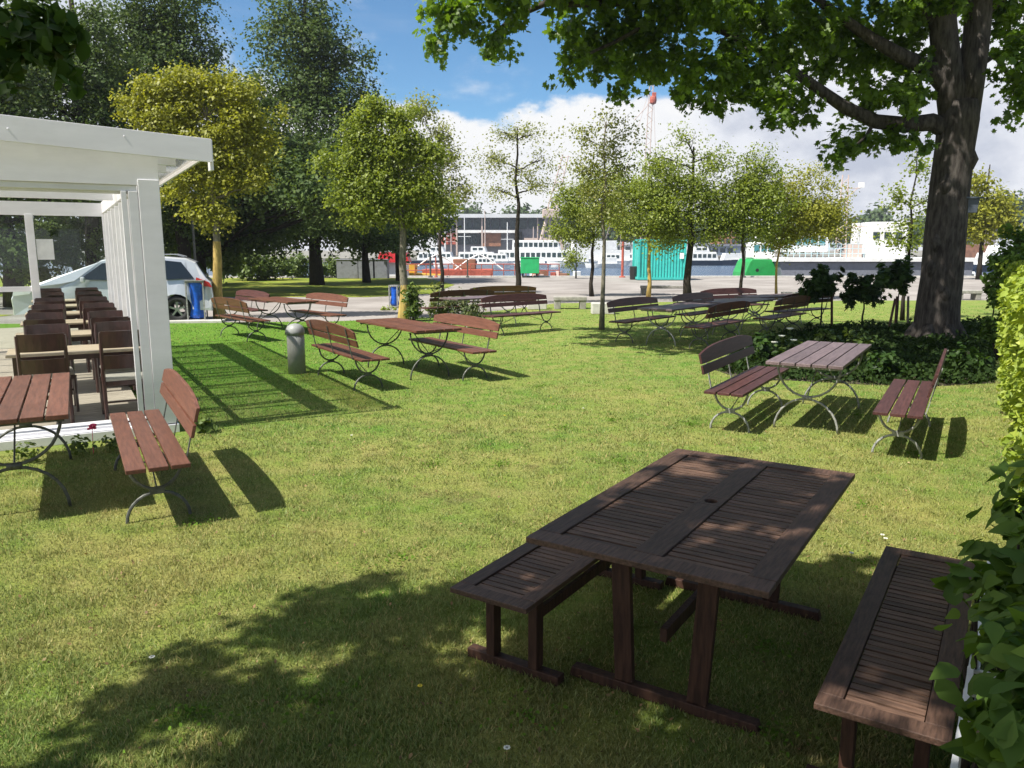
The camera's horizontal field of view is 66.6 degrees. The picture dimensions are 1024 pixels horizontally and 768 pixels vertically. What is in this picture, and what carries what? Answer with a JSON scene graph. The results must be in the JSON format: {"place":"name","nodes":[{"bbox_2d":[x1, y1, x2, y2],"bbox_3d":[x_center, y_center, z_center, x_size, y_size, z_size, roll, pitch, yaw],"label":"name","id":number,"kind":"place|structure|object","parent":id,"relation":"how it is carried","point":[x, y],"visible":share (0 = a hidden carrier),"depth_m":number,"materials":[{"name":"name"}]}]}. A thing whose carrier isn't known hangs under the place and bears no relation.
{"place":"outdoors","nodes":[
{"label":"outdoors","id":0,"kind":"place"},
{"bbox_2d":[0,278,453,296],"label":"park lawn","id":1,"kind":"structure","parent":0,"point":[290,287],"depth_m":41.70,"materials":[{"name":"green plant"}]},
{"bbox_2d":[4,0,275,221],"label":"dark tree","id":2,"kind":"object","parent":1,"relation":"on","point":[264,103],"visible":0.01,"depth_m":34.68,"materials":[{"name":"green plant"}]},
{"bbox_2d":[68,0,249,257],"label":"dark tree","id":3,"kind":"object","parent":1,"relation":"on","point":[160,28],"visible":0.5,"depth_m":31.53,"materials":[{"name":"green plant"}]},
{"bbox_2d":[165,247,246,282],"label":"bush","id":4,"kind":"object","parent":1,"relation":"on","point":[227,271],"visible":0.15,"depth_m":45.22,"materials":[{"name":"green plant"}]},
{"bbox_2d":[230,246,297,280],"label":"bush","id":5,"kind":"object","parent":1,"relation":"on","point":[261,270],"visible":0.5,"depth_m":49.41,"materials":[{"name":"green plant"}]},
{"bbox_2d":[160,83,390,275],"bbox_3d":[-10.899,-8.783,35.449,14.355,9.272,8.571,4,11,22],"label":"dark tree","id":6,"kind":"object","parent":1,"relation":"on","point":[265,222],"visible":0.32,"depth_m":34.62,"materials":[{"name":"green plant"}]},
{"bbox_2d":[280,252,339,277],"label":"bush","id":7,"kind":"object","parent":1,"relation":"on","point":[329,269],"visible":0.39,"depth_m":54.48,"materials":[{"name":"green plant"}]},
{"bbox_2d":[218,0,412,284],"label":"dark tree","id":8,"kind":"object","parent":1,"relation":"on","point":[308,94],"visible":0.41,"depth_m":40.96,"materials":[{"name":"green plant"}]},
{"bbox_2d":[336,259,358,278],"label":"utility cabinet","id":9,"kind":"object","parent":1,"relation":"on","point":[346,269],"visible":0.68,"depth_m":53.05,"materials":[{"name":"grey metal"}]},
{"bbox_2d":[328,90,421,282],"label":"dark tree","id":10,"kind":"object","parent":1,"relation":"on","point":[365,251],"visible":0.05,"depth_m":46.06,"materials":[{"name":"green plant"}]},
{"bbox_2d":[333,161,461,280],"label":"dark tree","id":11,"kind":"object","parent":1,"relation":"on","point":[424,239],"visible":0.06,"depth_m":48.77,"materials":[{"name":"green plant"}]},
{"bbox_2d":[0,250,921,262],"bbox_3d":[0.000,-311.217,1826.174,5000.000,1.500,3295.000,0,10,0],"label":"bank","id":12,"kind":"structure","parent":0,"point":[342,255],"depth_m":370.99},
{"bbox_2d":[437,214,561,255],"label":"harbour building","id":13,"kind":"structure","parent":12,"relation":"on","point":[496,225],"depth_m":221.03,"materials":[{"name":"white brick"}]},
{"bbox_2d":[540,154,569,249],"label":"portal crane","id":14,"kind":"object","parent":12,"relation":"on","point":[544,212],"visible":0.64,"depth_m":205.99,"materials":[{"name":"metal"}]},
{"bbox_2d":[429,201,976,255],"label":"woods","id":15,"kind":"object","parent":12,"relation":"on","point":[524,209],"visible":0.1,"depth_m":254.29,"materials":[{"name":"green plant"}]},
{"bbox_2d":[838,188,1023,236],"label":"hill woods","id":16,"kind":"object","parent":12,"relation":"on","point":[877,215],"visible":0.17,"depth_m":229.90,"materials":[{"name":"green plant"}]},
{"bbox_2d":[406,264,559,275],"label":"gangway railing","id":17,"kind":"object","parent":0,"point":[470,270],"visible":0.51,"depth_m":56.99,"materials":[{"name":"red metal"}]},
{"bbox_2d":[1,276,974,276],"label":"quay coping","id":18,"kind":"object","parent":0,"point":[583,276],"visible":0.25,"depth_m":56.05,"materials":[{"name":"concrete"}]},
{"bbox_2d":[0,277,989,323],"bbox_3d":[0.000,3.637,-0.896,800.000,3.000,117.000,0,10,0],"label":"quay ground","id":19,"kind":"structure","parent":0,"point":[359,308],"depth_m":36.79,"materials":[{"name":"grey concrete"}]},
{"bbox_2d":[0,0,100,306],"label":"dark tree","id":20,"kind":"object","parent":19,"relation":"on","point":[16,109],"visible":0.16,"depth_m":26.03,"materials":[{"name":"green plant"}]},
{"bbox_2d":[1,215,104,285],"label":"bush","id":21,"kind":"object","parent":19,"relation":"on","point":[67,252],"visible":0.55,"depth_m":28.61,"materials":[{"name":"green plant"}]},
{"bbox_2d":[0,0,168,266],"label":"dark tree","id":22,"kind":"object","parent":19,"relation":"on","point":[98,108],"visible":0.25,"depth_m":28.21,"materials":[{"name":"green plant"}]},
{"bbox_2d":[0,198,174,285],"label":"bush","id":23,"kind":"object","parent":19,"relation":"on","point":[16,248],"visible":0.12,"depth_m":25.61,"materials":[{"name":"green plant"}]},
{"bbox_2d":[11,254,213,319],"bbox_3d":[-10.620,-2.605,21.114,4.760,1.808,2.080,-3,10,-19],"label":"parked car","id":24,"kind":"object","parent":19,"relation":"on","point":[179,270],"visible":0.43,"depth_m":20.72,"materials":[{"name":"silver metal"}]},
{"bbox_2d":[184,280,208,319],"bbox_3d":[-8.522,-2.244,21.059,0.497,1.122,0.389,-2,10,-10],"label":"bin stand","id":25,"kind":"object","parent":19,"relation":"on","point":[196,292],"visible":0.85,"depth_m":20.93,"materials":[{"name":"metal"}]},
{"bbox_2d":[107,56,296,319],"bbox_3d":[-8.387,-5.199,21.247,5.117,7.000,1.987,0,10,0],"label":"young tree","id":26,"kind":"object","parent":19,"relation":"on","point":[243,123],"visible":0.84,"depth_m":20.82,"materials":[{"name":"green plant"}]},
{"bbox_2d":[402,87,479,290],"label":"young tree","id":27,"kind":"object","parent":19,"relation":"on","point":[446,138],"visible":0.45,"depth_m":32.75,"materials":[{"name":"green plant"}]},
{"bbox_2d":[457,111,568,301],"bbox_3d":[0.027,-6.234,27.432,4.004,6.952,1.713,0,10,0],"label":"young tree","id":28,"kind":"object","parent":19,"relation":"on","point":[496,160],"visible":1,"depth_m":27.09,"materials":[{"name":"green plant"}]},
{"bbox_2d":[558,240,586,278],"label":"young tree","id":29,"kind":"object","parent":19,"relation":"on","point":[570,257],"visible":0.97,"depth_m":53.27,"materials":[{"name":"green plant"}]},
{"bbox_2d":[537,164,635,296],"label":"young tree","id":30,"kind":"object","parent":19,"relation":"on","point":[569,207],"visible":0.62,"depth_m":32.11,"materials":[{"name":"green plant"}]},
{"bbox_2d":[592,152,688,296],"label":"young tree","id":31,"kind":"object","parent":19,"relation":"on","point":[625,229],"visible":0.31,"depth_m":30.15,"materials":[{"name":"green plant"}]},
{"bbox_2d":[632,239,686,279],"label":"shipping container","id":32,"kind":"object","parent":19,"relation":"on","point":[669,270],"visible":0.62,"depth_m":50.06,"materials":[{"name":"teal metal"}]},
{"bbox_2d":[616,119,760,300],"bbox_3d":[6.588,-6.431,29.269,5.513,6.726,3.348,0,10,0],"label":"young tree","id":33,"kind":"object","parent":19,"relation":"on","point":[670,216],"visible":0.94,"depth_m":29.00,"materials":[{"name":"green plant"}]},
{"bbox_2d":[699,139,814,294],"bbox_3d":[9.100,-6.133,29.402,4.306,6.068,2.642,0,10,0],"label":"young tree","id":34,"kind":"object","parent":19,"relation":"on","point":[749,187],"visible":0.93,"depth_m":28.98,"materials":[{"name":"green plant"}]},
{"bbox_2d":[751,159,866,299],"bbox_3d":[11.528,-6.081,30.590,4.500,5.564,2.758,0,10,0],"label":"young tree","id":35,"kind":"object","parent":19,"relation":"on","point":[818,214],"visible":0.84,"depth_m":30.04,"materials":[{"name":"green plant"}]},
{"bbox_2d":[966,163,1023,279],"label":"young tree","id":36,"kind":"object","parent":19,"relation":"on","point":[984,218],"visible":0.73,"depth_m":50.44,"materials":[{"name":"green plant"}]},
{"bbox_2d":[0,263,995,275],"bbox_3d":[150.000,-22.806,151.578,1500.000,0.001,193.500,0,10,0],"label":"water","id":37,"kind":"structure","parent":0,"point":[712,270],"depth_m":124.07,"materials":[{"name":"blue liquid"}]},
{"bbox_2d":[411,247,453,263],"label":"moored boat","id":38,"kind":"object","parent":37,"relation":"on","point":[426,255],"visible":0.61,"depth_m":166.62,"materials":[{"name":"white metal"}]},
{"bbox_2d":[417,254,502,275],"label":"work barge","id":39,"kind":"object","parent":37,"relation":"on","point":[464,267],"visible":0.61,"depth_m":61.47,"materials":[{"name":"red metal"}]},
{"bbox_2d":[498,240,590,262],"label":"moored boat","id":40,"kind":"object","parent":37,"relation":"on","point":[548,250],"visible":0.59,"depth_m":160.70,"materials":[{"name":"white metal"}]},
{"bbox_2d":[568,241,629,261],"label":"moored boat","id":41,"kind":"object","parent":37,"relation":"on","point":[611,247],"visible":0.36,"depth_m":167.95,"materials":[{"name":"white metal"}]},
{"bbox_2d":[686,247,737,264],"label":"moored boat","id":42,"kind":"object","parent":37,"relation":"on","point":[706,256],"visible":0.65,"depth_m":164.48,"materials":[{"name":"white metal"}]},
{"bbox_2d":[733,223,774,275],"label":"green boat","id":43,"kind":"object","parent":37,"relation":"on","point":[758,264],"visible":0.48,"depth_m":59.66,"materials":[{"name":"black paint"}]},
{"bbox_2d":[766,175,977,275],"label":"white ship","id":44,"kind":"object","parent":37,"relation":"on","point":[862,255],"visible":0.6,"depth_m":58.45},
{"bbox_2d":[0,300,1021,767],"bbox_3d":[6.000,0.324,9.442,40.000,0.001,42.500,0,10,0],"label":"lawn","id":45,"kind":"structure","parent":0,"point":[420,500],"depth_m":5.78,"materials":[{"name":"plant"}]},
{"bbox_2d":[0,372,71,506],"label":"beer garden table","id":46,"kind":"object","parent":45,"relation":"on","point":[13,394],"visible":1,"depth_m":5.98,"materials":[{"name":"wood"}]},
{"bbox_2d":[0,0,90,100],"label":"linden tree","id":47,"kind":"object","parent":45,"relation":"on","point":[28,35],"visible":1,"depth_m":2.16,"materials":[{"name":"green plant"}]},
{"bbox_2d":[5,423,157,460],"bbox_3d":[-4.054,0.530,7.386,1.274,0.312,0.309,-6,12,-32],"label":"geranium","id":48,"kind":"object","parent":45,"relation":"on","point":[81,447],"visible":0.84,"depth_m":7.34,"materials":[{"name":"green plant"}]},
{"bbox_2d":[0,114,213,450],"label":"pavilion","id":49,"kind":"structure","parent":45,"relation":"on","point":[115,171],"depth_m":7.93,"materials":[{"name":"white paint"}]},
{"bbox_2d":[15,333,75,422],"bbox_3d":[-5.003,-0.065,8.349,0.474,0.986,0.510,-6,12,-33],"label":"cafe chair","id":50,"kind":"object","parent":49,"relation":"on","point":[41,342],"visible":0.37,"depth_m":8.12,"materials":[{"name":"brown wood"}]},
{"bbox_2d":[36,239,54,259],"bbox_3d":[-8.539,-2.462,14.255,0.270,0.370,0.005,-6,11,-29],"label":"paper notice","id":51,"kind":"object","parent":49,"relation":"attached to","point":[45,249],"visible":1,"depth_m":14.25,"materials":[{"name":"white paper"}]},
{"bbox_2d":[25,323,77,411],"bbox_3d":[-5.331,-0.180,9.018,0.474,0.986,0.510,-5,11,-28],"label":"cafe chair","id":52,"kind":"object","parent":49,"relation":"on","point":[47,329],"visible":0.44,"depth_m":9.15,"materials":[{"name":"brown wood"}]},
{"bbox_2d":[5,344,144,417],"bbox_3d":[-4.897,-0.034,8.862,1.360,0.749,0.696,-6,11,-30],"label":"cafe table","id":53,"kind":"object","parent":49,"relation":"on","point":[89,351],"visible":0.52,"depth_m":8.55,"materials":[{"name":"brown wood"}]},
{"bbox_2d":[87,316,132,392],"bbox_3d":[-5.363,-0.417,10.390,0.474,0.986,0.510,-5,11,-28],"label":"cafe chair","id":54,"kind":"object","parent":49,"relation":"on","point":[103,319],"visible":0.19,"depth_m":10.10,"materials":[{"name":"brown wood"}]},
{"bbox_2d":[107,211,118,309],"bbox_3d":[-6.575,-1.622,12.971,0.148,2.440,0.840,-6,11,-30],"label":"door leaf","id":55,"kind":"structure","parent":49,"relation":"in","point":[108,212],"depth_m":12.51,"materials":[{"name":"white paint"}]},
{"bbox_2d":[89,321,137,409],"bbox_3d":[-4.765,-0.238,9.355,0.474,0.986,0.510,-5,11,-28],"label":"cafe chair","id":56,"kind":"object","parent":49,"relation":"on","point":[95,327],"visible":0.42,"depth_m":9.40,"materials":[{"name":"brown wood"}]},
{"bbox_2d":[110,209,122,316],"bbox_3d":[-6.148,-1.497,12.240,0.148,2.440,0.840,-6,11,-30],"label":"door leaf","id":57,"kind":"structure","parent":49,"relation":"in","point":[111,210],"depth_m":11.78,"materials":[{"name":"white paint"}]},
{"bbox_2d":[96,330,143,419],"bbox_3d":[-4.346,-0.127,8.706,0.474,0.986,0.510,-5,11,-28],"label":"cafe chair","id":58,"kind":"object","parent":49,"relation":"on","point":[115,339],"visible":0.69,"depth_m":8.46,"materials":[{"name":"brown wood"}]},
{"bbox_2d":[114,206,127,320],"bbox_3d":[-5.720,-1.371,11.510,0.148,2.440,0.840,-6,11,-30],"label":"door leaf","id":59,"kind":"structure","parent":49,"relation":"in","point":[116,210],"depth_m":11.05,"materials":[{"name":"white paint"}]},
{"bbox_2d":[118,203,130,320],"bbox_3d":[-5.292,-1.246,10.780,0.148,2.440,0.840,-6,11,-30],"label":"door leaf","id":60,"kind":"structure","parent":49,"relation":"in","point":[119,204],"depth_m":10.32,"materials":[{"name":"white paint"}]},
{"bbox_2d":[110,368,199,523],"bbox_3d":[-2.898,0.414,6.266,0.540,0.901,2.153,-5,11,-29],"label":"beer garden bench","id":61,"kind":"object","parent":45,"relation":"on","point":[178,395],"visible":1,"depth_m":5.90,"materials":[{"name":"wood"}]},
{"bbox_2d":[211,297,270,341],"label":"beer garden bench","id":62,"kind":"object","parent":45,"relation":"on","point":[224,301],"visible":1,"depth_m":16.85,"materials":[{"name":"wood"}]},
{"bbox_2d":[224,290,269,328],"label":"beer garden bench","id":63,"kind":"object","parent":45,"relation":"on","point":[251,293],"visible":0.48,"depth_m":20.00,"materials":[{"name":"wood"}]},
{"bbox_2d":[248,297,318,333],"bbox_3d":[-5.449,-1.631,18.541,0.760,0.771,2.205,-8,13,-40],"label":"beer garden table","id":64,"kind":"object","parent":45,"relation":"on","point":[288,301],"visible":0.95,"depth_m":18.12,"materials":[{"name":"wood"}]},
{"bbox_2d":[286,323,305,373],"bbox_3d":[-3.398,-0.550,12.261,0.290,0.806,0.290,0,10,0],"label":"bollard","id":65,"kind":"object","parent":45,"relation":"on","point":[295,332],"visible":1,"depth_m":12.16,"materials":[{"name":"grey metal"}]},
{"bbox_2d":[288,293,348,332],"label":"beer garden bench","id":66,"kind":"object","parent":45,"relation":"on","point":[329,297],"visible":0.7,"depth_m":18.46,"materials":[{"name":"wood"}]},
{"bbox_2d":[306,319,389,390],"bbox_3d":[-2.461,-0.479,11.458,0.540,0.901,2.153,-6,11,-31],"label":"beer garden bench","id":67,"kind":"object","parent":45,"relation":"on","point":[353,353],"visible":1,"depth_m":11.16,"materials":[{"name":"wood"}]},
{"bbox_2d":[300,86,467,318],"bbox_3d":[-3.427,-4.865,21.287,4.477,6.348,1.805,0,10,0],"label":"young tree","id":68,"kind":"object","parent":45,"relation":"on","point":[381,193],"visible":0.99,"depth_m":20.98,"materials":[{"name":"green plant"}]},
{"bbox_2d":[356,318,461,379],"bbox_3d":[-1.679,-0.575,12.401,0.760,0.771,2.205,-7,12,-33],"label":"beer garden table","id":69,"kind":"object","parent":45,"relation":"on","point":[414,327],"visible":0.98,"depth_m":12.02,"materials":[{"name":"wood"}]},
{"bbox_2d":[400,281,423,320],"bbox_3d":[-2.715,-2.235,21.238,0.669,1.099,0.648,0,10,0],"label":"green bush","id":70,"kind":"object","parent":45,"relation":"on","point":[414,304],"visible":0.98,"depth_m":21.16,"materials":[{"name":"green plant"}]},
{"bbox_2d":[408,313,499,380],"bbox_3d":[-0.940,-0.624,12.300,0.540,0.901,2.153,-6,12,-32],"label":"beer garden bench","id":71,"kind":"object","parent":45,"relation":"on","point":[471,321],"visible":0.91,"depth_m":12.09,"materials":[{"name":"wood"}]},
{"bbox_2d":[422,282,486,323],"bbox_3d":[-1.526,-2.188,20.642,1.734,1.218,1.319,0,10,0],"label":"rose bush","id":72,"kind":"object","parent":45,"relation":"on","point":[472,311],"visible":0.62,"depth_m":20.43,"materials":[{"name":"green plant"}]},
{"bbox_2d":[419,289,494,322],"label":"beer garden bench","id":73,"kind":"object","parent":45,"relation":"on","point":[466,292],"visible":0.55,"depth_m":20.24,"materials":[{"name":"wood"}]},
{"bbox_2d":[469,286,535,316],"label":"beer garden bench","id":74,"kind":"object","parent":45,"relation":"on","point":[529,289],"visible":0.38,"depth_m":22.67,"materials":[{"name":"wood"}]},
{"bbox_2d":[481,293,560,334],"bbox_3d":[0.217,-1.651,18.271,2.156,0.901,0.540,-9,13,-41],"label":"beer garden bench","id":75,"kind":"object","parent":45,"relation":"on","point":[505,298],"visible":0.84,"depth_m":18.28,"materials":[{"name":"wood"}]},
{"bbox_2d":[123,375,947,763],"bbox_3d":[0.467,0.653,7.388,9.088,0.038,9.272,0,10,0],"label":"clover","id":76,"kind":"object","parent":45,"relation":"on","point":[555,723],"visible":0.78,"depth_m":3.39,"materials":[{"name":"green plant"}]},
{"bbox_2d":[450,542,663,686],"bbox_3d":[0.330,1.023,4.072,0.500,0.438,1.620,6,12,32],"label":"slatted bench","id":77,"kind":"object","parent":45,"relation":"on","point":[528,578],"visible":0.58,"depth_m":3.61,"materials":[{"name":"brown wood"}]},
{"bbox_2d":[556,100,654,329],"bbox_3d":[2.164,-3.955,18.621,2.236,5.433,1.381,-4,10,-20],"label":"young tree","id":78,"kind":"object","parent":45,"relation":"on","point":[604,172],"visible":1,"depth_m":18.38,"materials":[{"name":"green plant"}]},
{"bbox_2d":[607,297,674,342],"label":"beer garden bench","id":79,"kind":"object","parent":45,"relation":"on","point":[632,301],"visible":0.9,"depth_m":16.83,"materials":[{"name":"wood"}]},
{"bbox_2d":[637,302,716,345],"bbox_3d":[3.501,-1.258,16.375,0.760,0.771,2.205,8,12,37],"label":"beer garden table","id":80,"kind":"object","parent":45,"relation":"on","point":[675,308],"visible":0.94,"depth_m":15.97,"materials":[{"name":"wood"}]},
{"bbox_2d":[526,448,854,736],"bbox_3d":[0.950,0.921,3.781,1.000,0.738,1.750,6,12,32],"label":"slatted table","id":81,"kind":"object","parent":45,"relation":"on","point":[709,529],"visible":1,"depth_m":3.40,"materials":[{"name":"brown wood"}]},
{"bbox_2d":[672,292,729,333],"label":"beer garden bench","id":82,"kind":"object","parent":45,"relation":"on","point":[685,297],"visible":0.66,"depth_m":18.66,"materials":[{"name":"wood"}]},
{"bbox_2d":[684,301,750,347],"bbox_3d":[4.189,-1.224,15.792,0.540,0.901,2.153,8,12,37],"label":"beer garden bench","id":83,"kind":"object","parent":45,"relation":"on","point":[730,306],"visible":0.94,"depth_m":15.52,"materials":[{"name":"wood"}]},
{"bbox_2d":[412,0,1023,338],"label":"maple tree","id":84,"kind":"object","parent":45,"relation":"on","point":[950,71],"visible":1,"depth_m":15.64,"materials":[{"name":"green plant"}]},
{"bbox_2d":[700,288,769,321],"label":"beer garden bench","id":85,"kind":"object","parent":45,"relation":"on","point":[717,292],"visible":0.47,"depth_m":21.20,"materials":[{"name":"wood"}]},
{"bbox_2d":[705,297,775,334],"bbox_3d":[5.351,-1.572,18.198,0.760,0.771,2.205,8,13,39],"label":"beer garden table","id":86,"kind":"object","parent":45,"relation":"on","point":[753,300],"visible":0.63,"depth_m":18.36,"materials":[{"name":"wood"}]},
{"bbox_2d":[698,335,788,432],"bbox_3d":[2.708,-0.059,9.015,0.540,0.901,2.154,6,11,31],"label":"beer garden bench","id":87,"kind":"object","parent":45,"relation":"on","point":[746,383],"visible":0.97,"depth_m":8.79,"materials":[{"name":"wood"}]},
{"bbox_2d":[753,295,810,332],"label":"beer garden bench","id":88,"kind":"object","parent":45,"relation":"on","point":[791,300],"visible":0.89,"depth_m":17.47,"materials":[{"name":"wood"}]},
{"bbox_2d":[765,293,834,328],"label":"beer garden bench","id":89,"kind":"object","parent":45,"relation":"on","point":[805,309],"visible":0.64,"depth_m":19.39,"materials":[{"name":"wood"}]},
{"bbox_2d":[765,341,871,434],"bbox_3d":[3.561,0.013,8.983,0.760,0.771,2.205,6,11,31],"label":"beer garden table","id":90,"kind":"object","parent":45,"relation":"on","point":[816,356],"visible":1,"depth_m":8.54,"materials":[{"name":"wood"}]},
{"bbox_2d":[806,546,974,767],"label":"slatted bench","id":91,"kind":"object","parent":45,"relation":"on","point":[889,684],"visible":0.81,"depth_m":2.88,"materials":[{"name":"brown wood"}]},
{"bbox_2d":[874,254,916,322],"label":"globe tree","id":92,"kind":"object","parent":45,"relation":"on","point":[898,272],"visible":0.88,"depth_m":19.39,"materials":[{"name":"green plant"}]},
{"bbox_2d":[869,148,932,320],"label":"young tree","id":93,"kind":"object","parent":45,"relation":"on","point":[910,233],"visible":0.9,"depth_m":20.99,"materials":[{"name":"green plant"}]},
{"bbox_2d":[871,349,947,458],"bbox_3d":[4.072,0.128,7.933,0.540,0.901,2.154,6,11,30],"label":"beer garden bench","id":94,"kind":"object","parent":45,"relation":"on","point":[904,404],"visible":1,"depth_m":7.47,"materials":[{"name":"wood"}]},
{"bbox_2d":[950,561,995,767],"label":"lattice fence","id":95,"kind":"object","parent":45,"relation":"on","point":[955,761],"visible":0.06,"depth_m":2.54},
{"bbox_2d":[929,454,1023,767],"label":"broad leaved shrub","id":96,"kind":"object","parent":45,"relation":"on","point":[992,733],"visible":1,"depth_m":2.10,"materials":[{"name":"green plant"}]},
{"bbox_2d":[974,223,1023,359],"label":"dark hedge","id":97,"kind":"object","parent":45,"relation":"on","point":[1012,254],"visible":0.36,"depth_m":13.50,"materials":[{"name":"green plant"}]},
{"bbox_2d":[994,259,1023,512],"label":"golden hedge","id":98,"kind":"object","parent":45,"relation":"on","point":[1010,345],"visible":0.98,"depth_m":6.70,"materials":[{"name":"green plant"}]},
{"bbox_2d":[0,0,1023,249],"label":"sky","id":99,"kind":"structure","parent":0,"point":[479,94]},
{"bbox_2d":[716,336,994,385],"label":"bed soil","id":100,"kind":"structure","parent":0,"point":[857,382],"depth_m":11.51,"materials":[{"name":"brown soil"}]},
{"bbox_2d":[746,332,783,360],"bbox_3d":[4.242,-0.583,13.086,0.632,0.610,0.601,0,10,0],"label":"perennial","id":101,"kind":"object","parent":100,"relation":"on","point":[763,348],"visible":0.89,"depth_m":12.97,"materials":[{"name":"green plant"}]},
{"bbox_2d":[795,264,846,325],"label":"globe tree","id":102,"kind":"object","parent":100,"relation":"on","point":[819,283],"visible":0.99,"depth_m":18.32,"materials":[{"name":"green plant"}]},
{"bbox_2d":[718,315,997,384],"bbox_3d":[7.581,-1.028,16.308,4.357,0.422,12.372,6,11,30],"label":"ground cover","id":103,"kind":"object","parent":100,"relation":"on","point":[929,349],"visible":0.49,"depth_m":13.45,"materials":[{"name":"green plant"}]},
{"bbox_2d":[838,269,891,324],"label":"globe tree","id":104,"kind":"object","parent":100,"relation":"on","point":[866,291],"visible":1,"depth_m":18.27,"materials":[{"name":"green plant"}]},
{"bbox_2d":[865,350,907,378],"bbox_3d":[5.609,-0.275,11.682,0.672,0.474,0.511,-6,12,-33],"label":"perennial","id":105,"kind":"object","parent":100,"relation":"on","point":[883,362],"visible":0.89,"depth_m":11.61,"materials":[{"name":"green plant"}]},
{"bbox_2d":[946,341,994,371],"bbox_3d":[7.138,-0.385,12.124,0.756,0.547,0.540,-6,11,-30],"label":"perennial","id":106,"kind":"object","parent":100,"relation":"on","point":[960,353],"visible":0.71,"depth_m":12.03,"materials":[{"name":"green plant"}]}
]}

